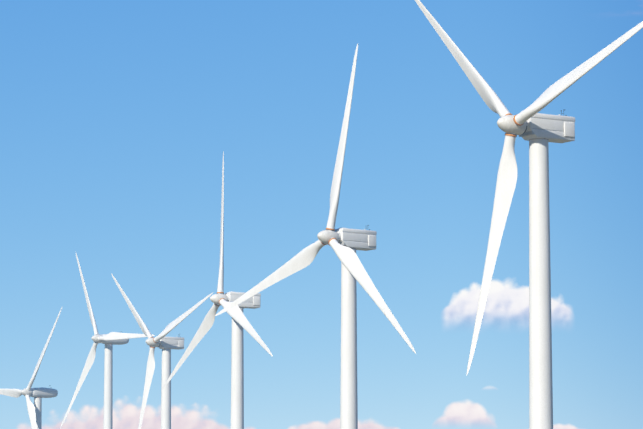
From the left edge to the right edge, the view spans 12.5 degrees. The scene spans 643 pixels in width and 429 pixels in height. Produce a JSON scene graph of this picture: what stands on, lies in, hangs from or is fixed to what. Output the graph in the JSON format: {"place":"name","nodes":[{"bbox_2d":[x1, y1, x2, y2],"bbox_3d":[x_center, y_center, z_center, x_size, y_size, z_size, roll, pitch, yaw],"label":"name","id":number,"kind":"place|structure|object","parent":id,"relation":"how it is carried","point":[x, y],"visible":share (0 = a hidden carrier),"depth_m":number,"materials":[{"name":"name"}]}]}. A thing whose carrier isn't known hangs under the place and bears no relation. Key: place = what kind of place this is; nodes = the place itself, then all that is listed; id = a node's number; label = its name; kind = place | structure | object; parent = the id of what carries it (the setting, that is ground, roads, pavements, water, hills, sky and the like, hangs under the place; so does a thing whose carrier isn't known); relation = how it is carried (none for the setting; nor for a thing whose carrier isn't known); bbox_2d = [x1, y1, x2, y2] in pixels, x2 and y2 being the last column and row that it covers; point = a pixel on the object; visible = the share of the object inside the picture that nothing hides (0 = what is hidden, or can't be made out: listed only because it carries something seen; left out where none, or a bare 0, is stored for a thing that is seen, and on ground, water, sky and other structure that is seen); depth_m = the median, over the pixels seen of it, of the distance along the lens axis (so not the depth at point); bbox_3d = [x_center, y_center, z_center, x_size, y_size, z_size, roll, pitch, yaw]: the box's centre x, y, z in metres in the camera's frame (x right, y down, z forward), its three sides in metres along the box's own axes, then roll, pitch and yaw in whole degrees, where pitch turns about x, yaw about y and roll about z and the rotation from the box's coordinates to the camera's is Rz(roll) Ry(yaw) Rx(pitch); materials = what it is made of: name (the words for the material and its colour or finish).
{"place":"outdoors","nodes":[
{"label":"outdoors","id":0,"kind":"place"},
{"bbox_2d":[0,0,642,428],"label":"sky","id":1,"kind":"structure","parent":0,"point":[118,118],"materials":[{"name":"blue"}]},
{"bbox_3d":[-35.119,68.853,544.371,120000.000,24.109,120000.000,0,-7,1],"label":"ground","id":2,"kind":"structure","parent":0,"visible":0},
{"bbox_2d":[0,306,62,428],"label":"turbine","id":3,"kind":"object","parent":2,"relation":"on","point":[35,408],"visible":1,"depth_m":847.54,"materials":[{"name":"paint"}]},
{"bbox_2d":[60,254,154,428],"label":"turbine","id":4,"kind":"object","parent":2,"relation":"on","point":[109,340],"visible":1,"depth_m":819.24,"materials":[{"name":"paint"}]},
{"bbox_2d":[111,273,212,428],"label":"turbine","id":5,"kind":"object","parent":2,"relation":"on","point":[166,345],"visible":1,"depth_m":711.15,"materials":[{"name":"paint"}]},
{"bbox_2d":[161,151,272,428],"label":"turbine","id":6,"kind":"object","parent":2,"relation":"on","point":[240,321],"visible":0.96,"depth_m":561.11,"materials":[{"name":"paint"}]},
{"bbox_2d":[215,44,415,428],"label":"turbine","id":7,"kind":"object","parent":2,"relation":"on","point":[345,244],"visible":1,"depth_m":435.07,"materials":[{"name":"paint"}]},
{"bbox_2d":[415,0,642,428],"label":"turbine","id":8,"kind":"object","parent":2,"relation":"on","point":[535,128],"visible":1,"depth_m":334.54,"materials":[{"name":"paint"}]}
]}

